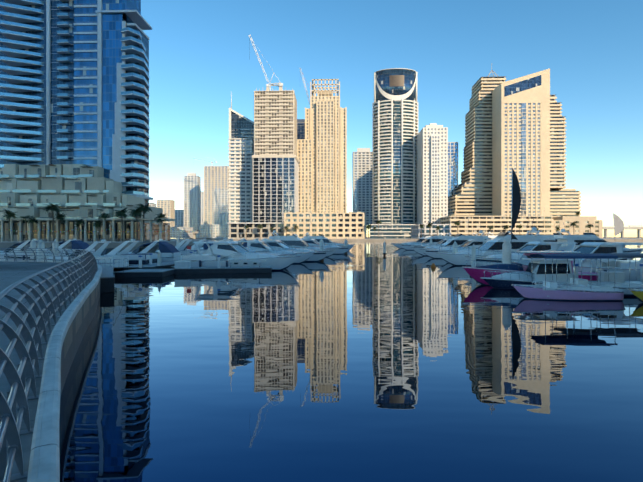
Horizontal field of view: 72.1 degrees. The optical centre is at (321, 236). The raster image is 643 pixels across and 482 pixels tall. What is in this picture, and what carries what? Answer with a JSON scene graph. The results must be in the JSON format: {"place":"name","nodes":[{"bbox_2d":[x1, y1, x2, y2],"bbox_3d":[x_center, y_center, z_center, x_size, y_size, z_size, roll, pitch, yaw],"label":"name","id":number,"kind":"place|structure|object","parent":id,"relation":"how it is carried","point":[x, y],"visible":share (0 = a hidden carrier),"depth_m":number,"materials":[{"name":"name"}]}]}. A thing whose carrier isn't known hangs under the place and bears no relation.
{"place":"outdoors","nodes":[
{"label":"outdoors","id":0,"kind":"place"},
{"bbox_2d":[0,260,101,481],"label":"promenade","id":1,"kind":"structure","parent":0,"point":[40,452],"depth_m":7.71,"materials":[{"name":"grey concrete"}]},
{"bbox_2d":[0,248,97,481],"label":"railing","id":2,"kind":"object","parent":1,"relation":"on","point":[10,425],"visible":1,"depth_m":5.96,"materials":[{"name":"grey metal"}]},
{"bbox_2d":[0,0,152,205],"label":"tower","id":3,"kind":"structure","parent":0,"point":[74,81],"depth_m":173.52,"materials":[{"name":"blue glass"}]},
{"bbox_2d":[228,92,255,238],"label":"tower","id":4,"kind":"structure","parent":0,"point":[240,160],"depth_m":428.52,"materials":[{"name":"grey glass"}]},
{"bbox_2d":[0,238,642,481],"bbox_3d":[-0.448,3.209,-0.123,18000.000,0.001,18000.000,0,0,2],"label":"water","id":5,"kind":"structure","parent":0,"point":[363,361],"depth_m":9.88,"materials":[{"name":"blue liquid"}]},
{"bbox_2d":[0,239,51,259],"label":"boat","id":6,"kind":"object","parent":5,"relation":"on","point":[20,245],"visible":0.42,"depth_m":56.01,"materials":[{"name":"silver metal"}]},
{"bbox_2d":[24,239,94,255],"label":"boat","id":7,"kind":"object","parent":5,"relation":"on","point":[78,244],"visible":0.29,"depth_m":66.07,"materials":[{"name":"silver metal"}]},
{"bbox_2d":[36,240,128,266],"bbox_3d":[-22.715,1.975,41.809,9.444,3.468,3.166,0,0,4],"label":"boat","id":8,"kind":"object","parent":5,"relation":"on","point":[106,261],"visible":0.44,"depth_m":41.00,"materials":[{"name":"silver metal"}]},
{"bbox_2d":[60,239,156,263],"bbox_3d":[-22.597,1.975,47.169,10.892,3.468,3.582,0,0,2],"label":"boat","id":9,"kind":"object","parent":5,"relation":"on","point":[133,258],"visible":0.35,"depth_m":45.92,"materials":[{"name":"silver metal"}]},
{"bbox_2d":[117,239,180,261],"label":"boat","id":10,"kind":"object","parent":5,"relation":"on","point":[169,252],"visible":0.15,"depth_m":51.35,"materials":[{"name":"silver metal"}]},
{"bbox_2d":[155,239,203,254],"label":"boat","id":11,"kind":"object","parent":5,"relation":"on","point":[182,250],"visible":0.1,"depth_m":58.09,"materials":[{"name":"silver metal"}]},
{"bbox_2d":[153,239,213,251],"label":"boat","id":12,"kind":"object","parent":5,"relation":"on","point":[200,245],"visible":0.1,"depth_m":64.30,"materials":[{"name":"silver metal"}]},
{"bbox_2d":[171,241,300,270],"bbox_3d":[-8.222,2.066,43.535,12.663,3.286,3.847,0,0,11],"label":"boat","id":13,"kind":"object","parent":5,"relation":"on","point":[229,251],"visible":0.85,"depth_m":42.30,"materials":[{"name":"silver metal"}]},
{"bbox_2d":[237,238,246,246],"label":"boat","id":14,"kind":"object","parent":5,"relation":"on","point":[244,243],"visible":0.06,"depth_m":80.89,"materials":[{"name":"white plastic"}]},
{"bbox_2d":[202,239,295,256],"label":"boat","id":15,"kind":"object","parent":5,"relation":"on","point":[207,251],"visible":0.08,"depth_m":48.09,"materials":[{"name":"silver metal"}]},
{"bbox_2d":[236,240,314,263],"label":"boat","id":16,"kind":"object","parent":5,"relation":"on","point":[259,245],"visible":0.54,"depth_m":52.91,"materials":[{"name":"white plastic"}]},
{"bbox_2d":[247,240,331,261],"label":"boat","id":17,"kind":"object","parent":5,"relation":"on","point":[316,256],"visible":0.33,"depth_m":57.58,"materials":[{"name":"white plastic"}]},
{"bbox_2d":[269,226,338,256],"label":"boat","id":18,"kind":"object","parent":5,"relation":"on","point":[294,240],"visible":0.44,"depth_m":69.49,"materials":[{"name":"white plastic"}]},
{"bbox_2d":[303,239,353,253],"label":"boat","id":19,"kind":"object","parent":5,"relation":"on","point":[340,250],"visible":0.33,"depth_m":82.43,"materials":[{"name":"white plastic"}]},
{"bbox_2d":[304,232,354,246],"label":"boat","id":20,"kind":"object","parent":5,"relation":"on","point":[325,240],"visible":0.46,"depth_m":106.97,"materials":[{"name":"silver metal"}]},
{"bbox_2d":[29,168,639,292],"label":"docks","id":21,"kind":"object","parent":5,"relation":"in","point":[159,268],"visible":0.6,"depth_m":39.31,"materials":[{"name":"grey concrete"}]},
{"bbox_2d":[96,195,642,281],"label":"marina clutter","id":22,"kind":"object","parent":21,"relation":"on","point":[619,276],"visible":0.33,"depth_m":29.70,"materials":[{"name":"white"}]},
{"bbox_2d":[391,233,443,248],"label":"boat","id":23,"kind":"object","parent":5,"relation":"on","point":[421,239],"visible":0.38,"depth_m":120.41,"materials":[{"name":"white plastic"}]},
{"bbox_2d":[398,229,453,249],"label":"boat","id":24,"kind":"object","parent":5,"relation":"on","point":[435,239],"visible":0.44,"depth_m":106.38,"materials":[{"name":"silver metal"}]},
{"bbox_2d":[410,239,448,247],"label":"boat","id":25,"kind":"object","parent":5,"relation":"on","point":[442,241],"visible":0.19,"depth_m":95.03,"materials":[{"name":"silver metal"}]},
{"bbox_2d":[411,227,493,255],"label":"boat","id":26,"kind":"object","parent":5,"relation":"on","point":[459,239],"visible":0.4,"depth_m":73.61,"materials":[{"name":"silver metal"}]},
{"bbox_2d":[420,240,487,258],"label":"boat","id":27,"kind":"object","parent":5,"relation":"on","point":[432,253],"visible":0.35,"depth_m":65.11,"materials":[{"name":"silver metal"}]},
{"bbox_2d":[438,240,488,252],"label":"boat","id":28,"kind":"object","parent":5,"relation":"on","point":[460,250],"visible":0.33,"depth_m":57.60,"materials":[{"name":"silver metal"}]},
{"bbox_2d":[437,219,554,265],"bbox_3d":[19.824,0.761,49.657,13.813,5.897,4.179,0,0,1],"label":"boat","id":29,"kind":"object","parent":5,"relation":"on","point":[490,247],"visible":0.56,"depth_m":48.57,"materials":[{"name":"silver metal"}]},
{"bbox_2d":[486,228,510,239],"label":"yacht","id":30,"kind":"object","parent":5,"relation":"on","point":[489,236],"visible":0.1,"depth_m":110.78,"materials":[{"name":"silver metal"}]},
{"bbox_2d":[465,241,577,266],"bbox_3d":[19.676,2.072,42.030,12.088,3.274,3.693,0,0,0],"label":"boat","id":31,"kind":"object","parent":5,"relation":"on","point":[531,246],"visible":0.27,"depth_m":41.15,"materials":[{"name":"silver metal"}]},
{"bbox_2d":[481,258,577,288],"bbox_3d":[13.469,2.535,27.714,6.906,2.349,2.279,0,0,2],"label":"navy boat","id":32,"kind":"object","parent":5,"relation":"on","point":[508,279],"visible":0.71,"depth_m":27.02,"materials":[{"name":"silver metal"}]},
{"bbox_2d":[462,251,597,284],"bbox_3d":[14.026,2.335,29.716,9.130,2.748,2.680,0,0,1],"label":"boat","id":33,"kind":"object","parent":5,"relation":"on","point":[476,273],"visible":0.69,"depth_m":29.25,"materials":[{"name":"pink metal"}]},
{"bbox_2d":[529,232,563,245],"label":"yacht","id":34,"kind":"object","parent":5,"relation":"on","point":[550,236],"depth_m":76.97,"materials":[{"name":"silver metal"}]},
{"bbox_2d":[512,254,623,300],"bbox_3d":[12.555,2.292,23.042,5.211,2.833,1.877,0,0,2],"label":"boat","id":35,"kind":"object","parent":5,"relation":"on","point":[550,290],"visible":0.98,"depth_m":22.30,"materials":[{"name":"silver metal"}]},
{"bbox_2d":[501,242,642,280],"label":"boat","id":36,"kind":"object","parent":5,"relation":"in","point":[607,247],"visible":0.29,"depth_m":30.85,"materials":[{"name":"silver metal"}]},
{"bbox_2d":[533,253,642,295],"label":"boat","id":37,"kind":"object","parent":5,"relation":"on","point":[625,286],"visible":0.48,"depth_m":24.53,"materials":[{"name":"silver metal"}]},
{"bbox_2d":[546,223,642,258],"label":"yacht","id":38,"kind":"object","parent":5,"relation":"on","point":[585,237],"visible":0.31,"depth_m":63.27,"materials":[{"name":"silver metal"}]},
{"bbox_2d":[628,289,642,302],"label":"yellow boat","id":39,"kind":"object","parent":5,"relation":"on","point":[638,293],"visible":1,"depth_m":21.43,"materials":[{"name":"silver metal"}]},
{"bbox_2d":[0,237,642,246],"bbox_3d":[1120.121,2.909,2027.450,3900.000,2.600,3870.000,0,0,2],"label":"land","id":40,"kind":"structure","parent":0,"point":[172,241],"depth_m":282.47,"materials":[{"name":"grey concrete"}]},
{"bbox_2d":[1,209,17,241],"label":"palm","id":41,"kind":"object","parent":40,"relation":"on","point":[11,214],"visible":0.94,"depth_m":144.36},
{"bbox_2d":[16,215,31,239],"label":"palm","id":42,"kind":"object","parent":40,"relation":"on","point":[25,218],"visible":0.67,"depth_m":146.34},
{"bbox_2d":[28,215,38,238],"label":"palm","id":43,"kind":"object","parent":40,"relation":"on","point":[32,218],"visible":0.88,"depth_m":144.96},
{"bbox_2d":[40,202,61,241],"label":"palm","id":44,"kind":"object","parent":40,"relation":"on","point":[53,207],"visible":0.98,"depth_m":141.92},
{"bbox_2d":[54,211,66,241],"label":"palm","id":45,"kind":"object","parent":40,"relation":"on","point":[60,216],"visible":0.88,"depth_m":144.62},
{"bbox_2d":[73,219,84,239],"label":"palm","id":46,"kind":"object","parent":40,"relation":"on","point":[80,222],"visible":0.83,"depth_m":144.64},
{"bbox_2d":[0,164,174,241],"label":"podium","id":47,"kind":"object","parent":40,"relation":"on","point":[85,193],"visible":0.81,"depth_m":158.95,"materials":[{"name":"concrete"}]},
{"bbox_2d":[93,221,103,239],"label":"palm","id":48,"kind":"object","parent":40,"relation":"on","point":[97,224],"visible":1,"depth_m":141.57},
{"bbox_2d":[96,212,110,220],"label":"palm","id":49,"kind":"object","parent":40,"relation":"on","point":[104,215],"visible":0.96,"depth_m":144.59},
{"bbox_2d":[113,208,127,241],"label":"palm","id":50,"kind":"object","parent":40,"relation":"on","point":[120,213],"visible":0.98,"depth_m":143.58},
{"bbox_2d":[128,206,143,239],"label":"palm","id":51,"kind":"object","parent":40,"relation":"on","point":[135,212],"visible":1,"depth_m":141.36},
{"bbox_2d":[135,203,152,241],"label":"palm","id":52,"kind":"object","parent":40,"relation":"on","point":[144,209],"visible":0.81,"depth_m":145.77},
{"bbox_2d":[154,213,167,224],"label":"palm","id":53,"kind":"object","parent":40,"relation":"on","point":[160,216],"visible":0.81,"depth_m":143.82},
{"bbox_2d":[7,225,629,241],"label":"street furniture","id":54,"kind":"object","parent":40,"relation":"on","point":[86,240],"visible":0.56,"depth_m":139.73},
{"bbox_2d":[227,212,450,238],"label":"podiums","id":55,"kind":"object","parent":40,"relation":"on","point":[343,225],"visible":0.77,"depth_m":345.25,"materials":[{"name":"beige concrete"}]},
{"bbox_2d":[249,35,298,221],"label":"tower","id":56,"kind":"structure","parent":55,"relation":"on","point":[275,165],"depth_m":401.80,"materials":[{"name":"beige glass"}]},
{"bbox_2d":[297,68,346,212],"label":"tower","id":57,"kind":"structure","parent":55,"relation":"on","point":[322,148],"depth_m":437.12,"materials":[{"name":"beige stone"},{"name":"concrete"},{"name":"glass"}]},
{"bbox_2d":[375,219,381,235],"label":"palm","id":58,"kind":"object","parent":40,"relation":"on","point":[378,221],"visible":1,"depth_m":350.47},
{"bbox_2d":[149,148,642,238],"bbox_3d":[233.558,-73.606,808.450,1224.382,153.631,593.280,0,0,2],"label":"distant buildings","id":59,"kind":"structure","parent":40,"relation":"on","point":[207,207],"depth_m":826.04,"materials":[{"name":"concrete"}]},
{"bbox_2d":[426,222,433,235],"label":"palm","id":60,"kind":"object","parent":40,"relation":"on","point":[429,225],"visible":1,"depth_m":338.93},
{"bbox_2d":[417,123,457,223],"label":"tower","id":61,"kind":"structure","parent":40,"relation":"on","point":[437,169],"depth_m":421.12,"materials":[{"name":"white concrete"}]},
{"bbox_2d":[453,220,461,233],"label":"palm","id":62,"kind":"object","parent":40,"relation":"on","point":[457,223],"visible":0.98,"depth_m":337.53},
{"bbox_2d":[366,68,417,238],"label":"tower","id":63,"kind":"structure","parent":0,"point":[394,148],"depth_m":450.14,"materials":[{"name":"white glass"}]},
{"bbox_2d":[141,0,642,236],"label":"sky","id":64,"kind":"structure","parent":0,"point":[592,50],"materials":[{"name":"blue"}]},
{"bbox_2d":[440,68,602,238],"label":"tower","id":65,"kind":"structure","parent":0,"point":[518,125],"depth_m":413.58,"materials":[{"name":"beige concrete"}]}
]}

